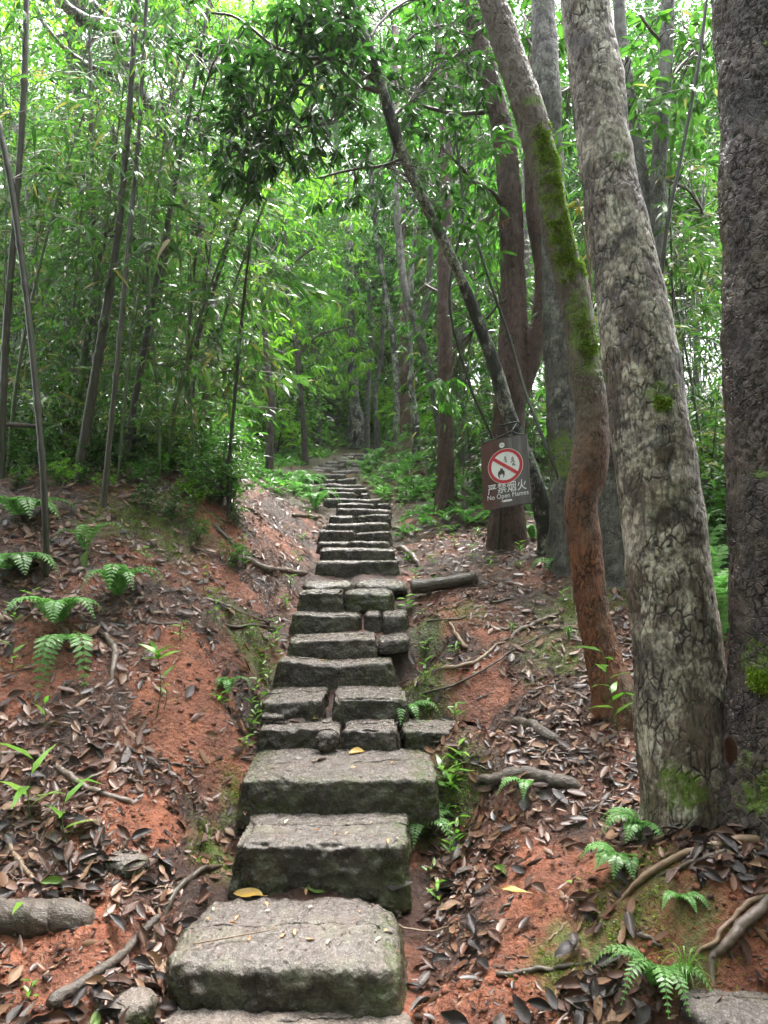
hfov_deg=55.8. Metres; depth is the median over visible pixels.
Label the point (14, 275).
bamboo
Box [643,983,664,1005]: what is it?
fallen leaf
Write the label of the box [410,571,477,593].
fallen log
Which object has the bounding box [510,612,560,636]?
surface root
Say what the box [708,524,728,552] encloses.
fern
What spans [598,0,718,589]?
forked tree
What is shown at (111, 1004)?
fallen leaf
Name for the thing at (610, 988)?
fallen leaf
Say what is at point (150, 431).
shrub
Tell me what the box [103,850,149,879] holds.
cobble
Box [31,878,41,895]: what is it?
fallen leaf
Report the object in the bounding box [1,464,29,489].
shrub
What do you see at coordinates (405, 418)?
pine tree
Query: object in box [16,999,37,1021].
fallen leaf
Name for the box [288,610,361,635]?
stone step
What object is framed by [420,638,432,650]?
seedling
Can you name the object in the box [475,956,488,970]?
fallen leaf
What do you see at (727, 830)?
fallen leaf
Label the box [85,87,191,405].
slender bamboo
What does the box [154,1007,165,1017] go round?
fallen leaf
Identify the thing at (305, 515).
short log
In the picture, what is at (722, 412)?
shrub
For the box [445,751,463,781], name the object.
seedling
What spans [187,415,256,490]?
shrub
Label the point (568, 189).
woodland tree
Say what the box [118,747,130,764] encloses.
fallen leaf
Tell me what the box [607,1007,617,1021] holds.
fallen leaf
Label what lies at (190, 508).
shrub
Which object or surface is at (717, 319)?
bamboo
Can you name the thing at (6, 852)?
fallen leaf
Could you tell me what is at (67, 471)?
shrub
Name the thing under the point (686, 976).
grass tuft
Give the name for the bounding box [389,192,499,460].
bamboo
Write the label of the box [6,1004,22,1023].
fallen leaf
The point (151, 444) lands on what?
shrub
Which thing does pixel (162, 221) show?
bamboo
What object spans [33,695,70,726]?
seedling
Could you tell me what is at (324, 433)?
shrub
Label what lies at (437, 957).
fallen leaf
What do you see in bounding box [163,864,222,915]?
bare root
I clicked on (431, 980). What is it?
fallen leaf
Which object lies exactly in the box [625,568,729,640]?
fern
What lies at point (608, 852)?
fern
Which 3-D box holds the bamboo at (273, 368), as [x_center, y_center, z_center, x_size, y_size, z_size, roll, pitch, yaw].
[-4.127,-3.681,17.005,7.053,7.699,7.722,0,-3,0]
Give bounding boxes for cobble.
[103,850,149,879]
[107,986,158,1023]
[260,713,283,720]
[316,729,339,752]
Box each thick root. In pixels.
[0,896,95,938]
[470,766,581,789]
[509,716,560,742]
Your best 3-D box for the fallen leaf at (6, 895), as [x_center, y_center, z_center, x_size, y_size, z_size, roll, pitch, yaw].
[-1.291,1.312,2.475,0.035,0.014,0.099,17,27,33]
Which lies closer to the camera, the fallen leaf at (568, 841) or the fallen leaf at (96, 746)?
the fallen leaf at (568, 841)
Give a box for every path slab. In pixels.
[310,466,342,472]
[318,464,346,468]
[325,461,340,463]
[330,469,360,473]
[332,459,357,462]
[333,457,351,459]
[344,460,373,465]
[346,467,360,469]
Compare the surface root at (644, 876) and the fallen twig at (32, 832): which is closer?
the surface root at (644, 876)
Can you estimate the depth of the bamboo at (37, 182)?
5.88 m
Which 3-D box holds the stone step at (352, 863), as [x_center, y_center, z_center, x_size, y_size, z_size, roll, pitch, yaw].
[-0.242,1.395,2.935,0.710,0.281,0.454,0,-3,0]
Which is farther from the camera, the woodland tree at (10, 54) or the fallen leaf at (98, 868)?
the woodland tree at (10, 54)
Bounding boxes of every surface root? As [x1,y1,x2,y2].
[0,751,45,761]
[100,632,118,678]
[144,620,282,628]
[203,597,269,623]
[392,525,411,534]
[395,545,420,566]
[439,641,506,669]
[481,624,518,630]
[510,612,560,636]
[615,834,759,903]
[656,846,760,876]
[691,890,767,964]
[708,894,767,989]
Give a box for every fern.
[0,496,76,518]
[0,552,58,574]
[0,595,106,622]
[32,633,92,701]
[49,523,130,550]
[80,564,167,594]
[214,676,252,693]
[274,453,299,463]
[283,473,323,485]
[289,470,316,478]
[290,483,326,492]
[292,474,327,483]
[292,490,341,508]
[344,459,378,472]
[358,448,384,460]
[362,454,375,465]
[378,463,400,473]
[396,452,412,458]
[397,700,442,723]
[406,474,431,489]
[409,801,457,846]
[410,503,433,511]
[415,460,436,473]
[446,509,472,521]
[454,484,465,496]
[455,494,481,507]
[457,474,482,489]
[461,488,482,501]
[496,776,532,800]
[524,503,531,510]
[526,524,536,537]
[529,558,554,572]
[578,841,638,879]
[588,943,711,1018]
[600,807,664,842]
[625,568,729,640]
[661,890,708,913]
[706,509,727,569]
[707,500,724,536]
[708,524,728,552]
[710,544,728,576]
[714,573,729,633]
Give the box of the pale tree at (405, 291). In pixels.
[378,84,438,469]
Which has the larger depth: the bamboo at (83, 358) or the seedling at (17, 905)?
the bamboo at (83, 358)
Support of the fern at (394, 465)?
on the ground at (172, 738)
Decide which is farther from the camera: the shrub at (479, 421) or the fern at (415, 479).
the shrub at (479, 421)
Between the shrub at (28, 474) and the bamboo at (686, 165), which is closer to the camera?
the shrub at (28, 474)
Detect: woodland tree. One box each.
[0,0,198,380]
[0,3,68,152]
[0,4,69,158]
[0,41,83,338]
[0,51,124,389]
[0,55,251,419]
[0,186,112,414]
[0,229,250,424]
[1,158,71,347]
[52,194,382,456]
[56,0,239,299]
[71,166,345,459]
[101,37,374,398]
[146,143,372,419]
[148,0,333,198]
[165,0,319,440]
[210,0,385,357]
[226,184,313,378]
[232,0,409,292]
[257,299,368,434]
[274,220,378,401]
[278,315,392,435]
[287,169,381,307]
[287,184,410,359]
[297,150,411,243]
[297,197,476,419]
[304,0,635,401]
[306,300,421,430]
[310,6,434,353]
[310,216,476,409]
[316,2,520,376]
[316,297,431,436]
[322,255,422,407]
[353,213,496,384]
[354,53,581,411]
[361,176,486,339]
[394,248,499,405]
[404,29,578,425]
[459,87,514,406]
[486,70,720,374]
[488,215,604,406]
[517,60,582,274]
[520,0,719,238]
[562,81,644,230]
[565,3,721,418]
[567,77,721,354]
[579,52,719,349]
[612,0,720,233]
[699,244,721,385]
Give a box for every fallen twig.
[30,823,42,843]
[41,955,65,976]
[84,870,107,897]
[122,886,173,897]
[127,777,156,785]
[150,893,159,909]
[158,758,207,768]
[170,588,204,594]
[195,840,215,846]
[206,508,231,524]
[395,910,401,918]
[455,759,490,769]
[476,693,492,700]
[490,595,515,602]
[498,894,513,913]
[505,952,554,958]
[525,713,546,717]
[525,730,563,738]
[532,749,578,754]
[548,920,570,940]
[580,796,612,813]
[595,959,631,967]
[600,745,635,756]
[636,932,662,948]
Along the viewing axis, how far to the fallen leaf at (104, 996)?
2.17 m
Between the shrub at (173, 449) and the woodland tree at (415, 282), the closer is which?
the shrub at (173, 449)
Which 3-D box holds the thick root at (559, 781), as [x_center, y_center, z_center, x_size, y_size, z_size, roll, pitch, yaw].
[0.622,1.196,3.147,0.574,0.176,0.089,-2,-3,29]
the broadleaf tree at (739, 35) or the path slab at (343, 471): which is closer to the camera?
the broadleaf tree at (739, 35)
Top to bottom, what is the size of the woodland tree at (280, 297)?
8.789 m
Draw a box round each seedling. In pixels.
[0,640,26,671]
[0,743,61,819]
[6,602,23,622]
[12,902,22,913]
[20,587,40,608]
[22,979,37,997]
[25,775,100,842]
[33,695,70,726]
[137,546,153,560]
[140,641,178,717]
[156,665,177,708]
[170,621,188,640]
[200,565,215,590]
[206,588,224,623]
[211,690,229,702]
[237,734,254,746]
[243,620,254,637]
[245,696,261,718]
[246,714,259,735]
[250,671,264,697]
[253,692,267,715]
[258,655,269,673]
[266,632,281,652]
[269,615,282,629]
[278,594,289,608]
[285,574,295,586]
[398,594,414,608]
[419,655,432,680]
[419,695,432,712]
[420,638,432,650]
[421,858,435,879]
[427,878,445,900]
[435,752,472,796]
[440,803,458,818]
[440,833,463,857]
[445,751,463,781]
[446,738,469,758]
[446,815,469,841]
[447,702,466,718]
[448,641,459,652]
[468,543,479,559]
[515,540,525,551]
[577,646,633,737]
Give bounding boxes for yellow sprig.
[567,201,582,215]
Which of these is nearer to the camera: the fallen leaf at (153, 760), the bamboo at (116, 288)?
the fallen leaf at (153, 760)
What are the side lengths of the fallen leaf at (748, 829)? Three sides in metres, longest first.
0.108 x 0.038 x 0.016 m
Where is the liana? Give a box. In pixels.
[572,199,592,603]
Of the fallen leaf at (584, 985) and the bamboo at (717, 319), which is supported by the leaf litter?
the fallen leaf at (584, 985)
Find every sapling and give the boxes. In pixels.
[227,356,324,457]
[243,375,307,447]
[245,352,349,450]
[277,388,333,452]
[278,397,330,447]
[320,383,348,434]
[328,386,390,439]
[332,389,391,439]
[360,379,392,431]
[370,395,393,438]
[372,353,468,414]
[373,372,437,449]
[380,402,430,436]
[380,410,392,440]
[388,351,479,416]
[399,359,455,422]
[575,0,718,276]
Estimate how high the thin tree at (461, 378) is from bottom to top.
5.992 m
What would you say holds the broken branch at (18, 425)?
attached to the bamboo at (22, 344)
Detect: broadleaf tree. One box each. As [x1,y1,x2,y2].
[510,0,576,576]
[560,0,726,843]
[711,0,767,845]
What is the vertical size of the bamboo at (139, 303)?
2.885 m
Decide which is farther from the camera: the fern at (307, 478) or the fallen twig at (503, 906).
the fern at (307, 478)
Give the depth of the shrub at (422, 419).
12.65 m
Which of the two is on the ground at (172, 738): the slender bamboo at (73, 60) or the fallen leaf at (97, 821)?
the slender bamboo at (73, 60)
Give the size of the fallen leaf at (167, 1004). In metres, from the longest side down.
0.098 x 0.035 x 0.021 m
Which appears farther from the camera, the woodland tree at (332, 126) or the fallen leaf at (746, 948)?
the woodland tree at (332, 126)
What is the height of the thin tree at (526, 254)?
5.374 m
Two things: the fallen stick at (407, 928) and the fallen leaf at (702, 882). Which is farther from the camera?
the fallen stick at (407, 928)
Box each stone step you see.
[161,990,418,1023]
[164,896,407,1017]
[228,812,411,913]
[235,748,439,830]
[256,718,342,752]
[260,686,329,725]
[272,655,397,690]
[287,631,377,659]
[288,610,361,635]
[297,589,344,611]
[302,580,353,591]
[304,473,346,482]
[309,483,363,490]
[311,479,335,484]
[315,541,349,553]
[315,560,399,577]
[316,492,358,501]
[316,530,355,543]
[319,547,394,560]
[321,487,369,497]
[322,522,390,533]
[323,498,382,508]
[328,515,355,523]
[332,685,409,728]
[336,503,373,510]
[336,508,391,518]
[337,478,356,484]
[341,719,400,750]
[343,588,394,613]
[349,541,389,548]
[354,578,408,595]
[356,514,391,528]
[356,531,392,545]
[360,493,370,498]
[363,610,381,632]
[377,503,391,509]
[377,632,409,654]
[381,609,409,633]
[400,719,456,749]
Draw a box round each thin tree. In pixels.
[223,91,303,476]
[257,155,376,464]
[302,143,321,452]
[362,248,372,452]
[372,291,384,449]
[435,129,499,466]
[495,143,544,448]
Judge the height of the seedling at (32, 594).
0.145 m
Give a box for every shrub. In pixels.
[0,365,75,463]
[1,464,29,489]
[3,454,36,483]
[5,428,35,467]
[5,449,14,472]
[6,369,51,462]
[6,402,50,458]
[6,410,32,453]
[6,410,43,467]
[6,428,47,469]
[7,353,129,464]
[8,394,59,460]
[9,460,38,484]
[14,425,60,465]
[18,421,71,463]
[19,412,58,464]
[23,380,113,462]
[25,390,60,464]
[28,440,53,465]
[37,462,70,484]
[45,440,77,470]
[46,398,121,473]
[46,410,77,461]
[47,373,120,463]
[48,451,89,484]
[54,457,77,480]
[62,442,105,472]
[72,416,146,474]
[73,460,98,484]
[90,464,117,490]
[97,383,172,463]
[97,419,136,466]
[100,400,163,467]
[103,411,166,468]
[115,416,157,465]
[117,452,155,483]
[122,469,172,514]
[128,451,149,473]
[129,390,203,472]
[133,401,203,467]
[134,410,194,466]
[140,452,171,478]
[146,394,229,468]
[147,417,194,467]
[149,428,190,471]
[156,485,192,521]
[157,446,185,475]
[161,444,226,497]
[165,411,218,468]
[167,423,235,478]
[170,469,198,493]
[176,389,258,459]
[177,472,218,504]
[178,498,204,523]
[179,399,250,451]
[180,467,203,491]
[181,426,223,470]
[182,508,221,541]
[186,455,216,479]
[187,392,267,467]
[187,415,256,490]
[187,432,269,506]
[187,438,213,474]
[199,435,261,492]
[199,450,268,513]
[200,432,256,480]
[209,465,225,493]
[216,534,251,568]
[224,502,249,527]
[304,406,335,443]
[310,423,334,444]
[322,430,345,449]
[330,396,344,428]
[394,404,432,433]
[409,408,434,437]
[414,430,458,473]
[421,420,454,434]
[428,389,484,434]
[454,409,485,460]
[454,415,480,451]
[455,424,533,475]
[457,387,492,440]
[467,406,491,445]
[467,407,545,487]
[477,385,532,435]
[525,402,547,466]
[533,374,545,424]
[534,389,547,442]
[686,391,724,480]
[687,395,723,437]
[687,402,725,488]
[689,376,725,520]
[690,409,724,475]
[692,401,725,488]
[695,433,724,504]
[701,465,725,511]
[703,472,726,537]
[704,411,725,468]
[706,424,724,464]
[711,491,728,569]
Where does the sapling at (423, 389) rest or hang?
on the ground at (172, 738)
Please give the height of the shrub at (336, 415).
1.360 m
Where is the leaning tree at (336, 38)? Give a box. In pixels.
[165,0,548,554]
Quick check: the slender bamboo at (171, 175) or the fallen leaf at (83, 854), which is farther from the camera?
the slender bamboo at (171, 175)
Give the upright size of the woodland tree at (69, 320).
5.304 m
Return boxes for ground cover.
[130,404,723,538]
[147,399,721,505]
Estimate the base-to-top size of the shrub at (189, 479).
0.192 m
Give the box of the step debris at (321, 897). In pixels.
[174,560,426,956]
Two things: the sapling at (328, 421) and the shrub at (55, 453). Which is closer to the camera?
the shrub at (55, 453)
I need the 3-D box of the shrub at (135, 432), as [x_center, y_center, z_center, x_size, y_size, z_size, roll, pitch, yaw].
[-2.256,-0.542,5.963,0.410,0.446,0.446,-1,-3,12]
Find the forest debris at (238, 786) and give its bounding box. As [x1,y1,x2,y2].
[0,464,767,1023]
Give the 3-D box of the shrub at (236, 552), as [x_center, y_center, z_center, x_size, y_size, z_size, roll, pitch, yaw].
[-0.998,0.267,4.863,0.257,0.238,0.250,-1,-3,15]
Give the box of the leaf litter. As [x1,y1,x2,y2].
[0,459,767,1023]
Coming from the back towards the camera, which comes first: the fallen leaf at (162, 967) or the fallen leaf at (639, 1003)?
the fallen leaf at (162, 967)
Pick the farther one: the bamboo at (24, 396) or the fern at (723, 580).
the bamboo at (24, 396)
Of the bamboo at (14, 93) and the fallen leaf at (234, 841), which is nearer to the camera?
the fallen leaf at (234, 841)
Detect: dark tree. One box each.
[314,176,399,448]
[332,144,414,441]
[392,198,459,458]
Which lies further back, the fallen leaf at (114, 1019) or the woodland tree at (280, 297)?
the woodland tree at (280, 297)
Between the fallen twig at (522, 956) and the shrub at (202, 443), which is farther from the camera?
the shrub at (202, 443)
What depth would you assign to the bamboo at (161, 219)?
6.13 m
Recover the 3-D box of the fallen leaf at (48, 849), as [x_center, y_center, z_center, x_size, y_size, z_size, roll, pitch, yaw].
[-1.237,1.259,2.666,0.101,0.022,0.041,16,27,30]
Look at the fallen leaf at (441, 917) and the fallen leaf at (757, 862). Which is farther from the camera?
the fallen leaf at (441, 917)
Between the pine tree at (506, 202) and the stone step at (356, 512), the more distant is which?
the stone step at (356, 512)
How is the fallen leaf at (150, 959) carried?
on the leaf litter
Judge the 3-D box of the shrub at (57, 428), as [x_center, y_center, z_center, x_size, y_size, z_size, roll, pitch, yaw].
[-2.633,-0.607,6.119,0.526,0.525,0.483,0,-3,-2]
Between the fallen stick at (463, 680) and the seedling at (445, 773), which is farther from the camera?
the fallen stick at (463, 680)
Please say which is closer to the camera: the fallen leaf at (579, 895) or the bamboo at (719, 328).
the fallen leaf at (579, 895)
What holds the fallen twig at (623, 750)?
on the ground at (172, 738)
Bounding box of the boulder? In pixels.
[678,988,767,1023]
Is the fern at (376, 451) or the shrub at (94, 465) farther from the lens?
the fern at (376, 451)
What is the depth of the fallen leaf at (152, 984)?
2.28 m
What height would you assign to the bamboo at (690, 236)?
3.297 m
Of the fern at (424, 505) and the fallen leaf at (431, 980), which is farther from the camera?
the fern at (424, 505)
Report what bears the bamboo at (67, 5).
on the ground at (172, 738)
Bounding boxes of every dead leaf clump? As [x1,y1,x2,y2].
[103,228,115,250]
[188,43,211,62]
[494,213,509,227]
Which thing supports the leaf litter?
on the ground at (172, 738)
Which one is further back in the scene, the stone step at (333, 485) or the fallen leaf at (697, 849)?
the stone step at (333, 485)
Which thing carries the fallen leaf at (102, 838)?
on the leaf litter
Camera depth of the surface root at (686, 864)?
2.29 m
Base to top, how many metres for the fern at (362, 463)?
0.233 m
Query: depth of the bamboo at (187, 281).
8.07 m
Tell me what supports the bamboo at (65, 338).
on the ground at (172, 738)
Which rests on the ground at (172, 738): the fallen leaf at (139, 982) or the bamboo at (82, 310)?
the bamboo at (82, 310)
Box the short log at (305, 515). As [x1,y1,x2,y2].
[292,513,321,518]
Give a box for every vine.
[448,130,501,552]
[474,234,558,479]
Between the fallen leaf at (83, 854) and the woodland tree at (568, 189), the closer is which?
the fallen leaf at (83, 854)
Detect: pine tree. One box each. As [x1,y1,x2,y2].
[364,25,454,434]
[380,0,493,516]
[386,0,542,551]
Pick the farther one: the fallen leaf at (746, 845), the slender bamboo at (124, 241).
the slender bamboo at (124, 241)
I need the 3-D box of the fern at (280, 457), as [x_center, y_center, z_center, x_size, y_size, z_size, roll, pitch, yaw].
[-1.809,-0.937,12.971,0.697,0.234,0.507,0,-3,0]
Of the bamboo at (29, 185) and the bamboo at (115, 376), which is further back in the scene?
the bamboo at (29, 185)
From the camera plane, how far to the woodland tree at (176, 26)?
19.41 m
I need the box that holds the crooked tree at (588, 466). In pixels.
[478,0,633,730]
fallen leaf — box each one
[0,821,12,829]
[0,849,10,862]
[0,888,9,895]
[0,984,16,994]
[1,888,19,898]
[2,802,22,809]
[2,857,22,874]
[3,832,14,845]
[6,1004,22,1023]
[7,965,23,985]
[10,1016,27,1023]
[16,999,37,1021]
[20,800,42,806]
[22,770,46,776]
[27,1015,50,1023]
[30,799,44,813]
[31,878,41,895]
[38,852,48,871]
[38,862,53,880]
[40,875,62,884]
[41,1010,71,1023]
[45,848,55,860]
[46,833,57,842]
[47,889,58,897]
[51,880,75,887]
[52,846,69,862]
[52,874,74,885]
[56,811,74,818]
[60,1007,86,1020]
[63,786,85,793]
[64,840,73,864]
[66,880,86,888]
[68,869,83,875]
[70,985,87,1006]
[74,888,82,901]
[75,768,102,777]
[75,849,98,859]
[75,1000,86,1021]
[78,857,106,867]
[78,1016,94,1023]
[80,859,93,879]
[80,883,102,890]
[81,549,87,568]
[84,975,110,983]
[87,743,103,750]
[88,842,102,849]
[88,992,113,1001]
[89,814,100,825]
[89,863,107,877]
[90,1006,100,1023]
[91,981,102,1007]
[93,826,103,847]
[95,818,105,842]
[95,1005,120,1011]
[96,850,108,861]
[101,996,119,1016]
[103,854,116,860]
[104,1012,118,1023]
[105,966,115,978]
[106,910,125,932]
[106,973,131,986]
[107,970,118,991]
[116,824,130,840]
[117,859,146,870]
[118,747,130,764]
[118,835,130,851]
[120,954,128,967]
[122,900,138,914]
[128,828,152,839]
[129,869,144,885]
[130,955,153,969]
[133,875,156,885]
[134,978,144,986]
[136,949,154,969]
[137,919,146,945]
[144,948,161,967]
[144,980,162,989]
[147,756,163,769]
[148,971,164,979]
[151,973,164,996]
[152,853,173,868]
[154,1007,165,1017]
[158,961,165,972]
[159,999,177,1010]
[166,932,175,955]
[171,908,182,926]
[197,888,210,903]
[199,883,211,894]
[200,830,207,841]
[227,839,238,845]
[233,888,267,896]
[287,718,305,721]
[301,885,325,892]
[348,747,364,753]
[383,881,412,890]
[406,982,424,989]
[409,996,429,1012]
[415,969,430,989]
[416,917,434,921]
[424,975,438,986]
[426,869,447,876]
[431,953,449,962]
[436,902,445,920]
[439,881,455,888]
[439,900,462,909]
[440,1010,469,1023]
[443,870,454,880]
[449,843,460,863]
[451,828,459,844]
[452,866,476,872]
[463,880,474,894]
[465,836,472,847]
[465,937,486,951]
[466,874,477,892]
[466,910,476,932]
[468,933,479,949]
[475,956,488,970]
[487,929,500,942]
[493,1010,505,1023]
[494,864,505,873]
[496,886,534,894]
[512,994,530,1023]
[516,857,529,864]
[519,792,528,814]
[526,997,557,1011]
[531,882,548,895]
[535,790,555,799]
[545,986,558,1012]
[550,793,563,807]
[552,788,570,806]
[553,975,580,988]
[554,938,580,957]
[557,998,570,1013]
[559,838,577,846]
[563,990,586,1001]
[564,997,591,1012]
[566,891,588,899]
[568,931,578,952]
[573,842,592,854]
[573,995,592,1002]
[574,1004,583,1023]
[577,980,589,994]
[578,902,598,911]
[580,892,598,912]
[582,910,598,922]
[582,962,602,974]
[587,987,608,1010]
[589,978,598,1002]
[592,953,621,965]
[593,985,611,997]
[593,994,601,1023]
[593,1006,609,1023]
[603,775,616,781]
[605,980,618,997]
[605,1021,626,1023]
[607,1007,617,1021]
[612,855,633,873]
[614,863,628,885]
[614,976,625,1000]
[614,987,626,1006]
[615,840,637,849]
[615,1004,636,1021]
[618,925,625,943]
[624,906,634,938]
[626,994,637,1016]
[632,957,647,981]
[632,998,653,1013]
[634,1003,653,1023]
[641,826,656,835]
[641,837,652,846]
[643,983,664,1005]
[646,983,666,996]
[658,826,682,830]
[666,863,682,883]
[678,830,692,843]
[686,830,710,837]
[688,835,713,844]
[690,825,714,831]
[692,843,702,861]
[693,860,715,870]
[693,867,706,879]
[696,865,708,887]
[702,867,723,881]
[703,835,713,853]
[713,826,735,834]
[714,866,731,877]
[715,833,738,853]
[721,834,741,844]
[724,731,736,765]
[726,823,744,827]
[728,859,748,876]
[733,872,756,879]
[739,828,760,830]
[739,936,751,965]
[742,841,753,856]
[748,858,766,867]
[750,849,761,871]
[753,873,767,888]
[753,877,767,892]
[754,849,767,855]
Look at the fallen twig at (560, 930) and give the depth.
2.40 m
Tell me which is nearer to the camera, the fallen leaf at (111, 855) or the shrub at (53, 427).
the fallen leaf at (111, 855)
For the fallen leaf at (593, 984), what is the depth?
2.17 m
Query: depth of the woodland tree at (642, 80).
13.67 m
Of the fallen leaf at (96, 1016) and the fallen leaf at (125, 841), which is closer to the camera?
the fallen leaf at (96, 1016)
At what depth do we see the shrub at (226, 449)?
6.10 m
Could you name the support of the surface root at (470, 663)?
on the ground at (172, 738)
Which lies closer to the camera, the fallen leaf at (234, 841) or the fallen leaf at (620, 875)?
the fallen leaf at (620, 875)
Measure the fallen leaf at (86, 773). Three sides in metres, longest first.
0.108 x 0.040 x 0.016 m
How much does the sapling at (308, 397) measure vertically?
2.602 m
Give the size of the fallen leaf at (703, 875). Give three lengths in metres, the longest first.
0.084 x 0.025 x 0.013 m
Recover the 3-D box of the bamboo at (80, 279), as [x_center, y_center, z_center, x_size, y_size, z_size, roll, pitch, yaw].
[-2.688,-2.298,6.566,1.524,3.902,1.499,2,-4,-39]
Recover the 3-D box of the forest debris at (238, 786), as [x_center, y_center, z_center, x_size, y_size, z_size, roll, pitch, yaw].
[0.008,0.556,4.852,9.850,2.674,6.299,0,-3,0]
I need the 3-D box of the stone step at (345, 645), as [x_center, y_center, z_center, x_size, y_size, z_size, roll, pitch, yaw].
[-0.314,0.838,4.460,0.564,0.187,0.411,0,-3,0]
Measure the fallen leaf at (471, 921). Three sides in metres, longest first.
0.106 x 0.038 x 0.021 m
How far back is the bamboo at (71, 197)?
10.28 m
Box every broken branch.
[6,422,35,427]
[211,523,260,561]
[244,556,307,574]
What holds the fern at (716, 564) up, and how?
on the ground at (172, 738)
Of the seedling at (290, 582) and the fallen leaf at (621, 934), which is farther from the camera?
the seedling at (290, 582)
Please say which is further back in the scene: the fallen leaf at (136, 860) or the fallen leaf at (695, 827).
the fallen leaf at (136, 860)
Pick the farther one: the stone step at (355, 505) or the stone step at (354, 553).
the stone step at (355, 505)
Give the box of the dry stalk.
[193,928,276,944]
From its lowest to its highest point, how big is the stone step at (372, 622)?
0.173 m
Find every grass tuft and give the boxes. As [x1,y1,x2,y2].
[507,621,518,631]
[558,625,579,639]
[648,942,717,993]
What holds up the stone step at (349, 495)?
on the ground at (172, 738)
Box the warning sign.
[481,421,531,510]
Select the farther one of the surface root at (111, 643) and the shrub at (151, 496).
the shrub at (151, 496)
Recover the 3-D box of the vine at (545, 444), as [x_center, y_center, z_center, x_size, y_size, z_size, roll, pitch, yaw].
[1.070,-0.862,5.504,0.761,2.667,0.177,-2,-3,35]
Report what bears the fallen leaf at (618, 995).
on the leaf litter
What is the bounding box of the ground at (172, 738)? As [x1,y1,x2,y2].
[0,384,767,1023]
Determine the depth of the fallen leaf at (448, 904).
2.70 m
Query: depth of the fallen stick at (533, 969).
2.29 m
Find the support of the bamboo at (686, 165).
on the ground at (172, 738)
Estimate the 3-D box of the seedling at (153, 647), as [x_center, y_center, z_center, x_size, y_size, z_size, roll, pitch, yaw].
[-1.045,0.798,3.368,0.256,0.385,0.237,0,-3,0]
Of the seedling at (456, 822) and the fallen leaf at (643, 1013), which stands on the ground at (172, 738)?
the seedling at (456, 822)
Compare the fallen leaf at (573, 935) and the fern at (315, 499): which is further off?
the fern at (315, 499)
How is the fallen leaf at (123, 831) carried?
on the ground at (172, 738)
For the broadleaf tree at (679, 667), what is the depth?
2.74 m
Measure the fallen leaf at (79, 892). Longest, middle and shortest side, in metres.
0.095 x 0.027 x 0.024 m
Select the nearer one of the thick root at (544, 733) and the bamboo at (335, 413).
the thick root at (544, 733)
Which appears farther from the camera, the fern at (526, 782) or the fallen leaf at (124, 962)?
the fern at (526, 782)
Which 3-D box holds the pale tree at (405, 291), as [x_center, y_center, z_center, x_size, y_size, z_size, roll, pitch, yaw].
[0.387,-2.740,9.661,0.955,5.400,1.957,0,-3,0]
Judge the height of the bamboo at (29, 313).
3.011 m
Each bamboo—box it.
[0,0,79,328]
[0,0,83,452]
[0,0,94,438]
[0,0,116,479]
[0,0,179,417]
[0,0,239,448]
[0,11,116,422]
[0,23,186,438]
[0,27,183,470]
[0,40,181,427]
[0,46,118,465]
[0,54,72,420]
[0,68,67,429]
[0,70,171,577]
[0,82,142,437]
[0,85,181,440]
[0,86,88,392]
[0,103,199,453]
[0,104,202,458]
[0,110,165,428]
[0,140,52,419]
[0,142,71,420]
[0,198,39,345]
[0,247,59,386]
[2,20,106,389]
[9,105,145,463]
[10,0,246,507]
[10,137,196,430]
[11,1,143,463]
[12,53,137,396]
[15,242,81,386]
[16,17,158,431]
[19,208,139,463]
[24,13,106,394]
[24,101,238,478]
[29,0,225,480]
[29,142,172,406]
[34,65,177,396]
[37,0,275,469]
[41,170,209,445]
[43,140,163,420]
[44,181,118,415]
[45,90,147,422]
[45,115,123,358]
[55,49,233,462]
[56,124,132,380]
[60,155,208,466]
[62,79,335,476]
[70,195,173,415]
[72,95,266,369]
[84,31,167,448]
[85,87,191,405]
[86,0,252,480]
[88,0,215,468]
[98,127,295,465]
[105,28,228,422]
[105,46,407,467]
[107,37,300,471]
[108,42,220,491]
[108,173,321,426]
[112,112,313,468]
[115,0,219,471]
[125,188,351,519]
[128,33,255,411]
[129,158,248,435]
[135,0,296,418]
[135,197,269,409]
[136,20,266,445]
[138,89,299,417]
[148,231,238,399]
[158,246,233,425]
[159,22,234,459]
[163,34,282,460]
[201,0,324,458]
[214,200,260,347]
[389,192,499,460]
[397,251,535,492]
[417,255,548,488]
[452,116,564,458]
[462,206,598,490]
[526,76,725,501]
[535,239,671,439]
[567,133,724,501]
[569,0,725,486]
[604,175,721,433]
[643,62,721,438]
[646,112,724,416]
[647,99,721,426]
[649,140,722,441]
[664,180,721,436]
[668,199,721,424]
[682,80,722,410]
[682,148,721,410]
[683,184,721,398]
[684,110,723,410]
[684,115,722,410]
[703,238,721,392]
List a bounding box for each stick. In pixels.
[45,914,160,1009]
[52,764,133,804]
[399,924,449,931]
[421,628,556,694]
[427,598,493,621]
[496,962,615,977]
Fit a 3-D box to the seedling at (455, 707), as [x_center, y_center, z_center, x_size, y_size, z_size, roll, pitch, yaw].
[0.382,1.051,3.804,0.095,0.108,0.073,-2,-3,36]
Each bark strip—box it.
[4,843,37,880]
[150,922,158,977]
[448,621,468,649]
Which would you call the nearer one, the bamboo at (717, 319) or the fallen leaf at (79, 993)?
the fallen leaf at (79, 993)
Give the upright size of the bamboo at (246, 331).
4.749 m
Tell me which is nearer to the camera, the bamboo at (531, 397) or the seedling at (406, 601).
the seedling at (406, 601)
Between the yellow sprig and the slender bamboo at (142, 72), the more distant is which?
the slender bamboo at (142, 72)
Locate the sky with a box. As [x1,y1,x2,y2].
[1,0,721,391]
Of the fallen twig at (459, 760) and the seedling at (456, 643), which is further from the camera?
the seedling at (456, 643)
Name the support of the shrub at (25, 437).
on the ground at (172, 738)

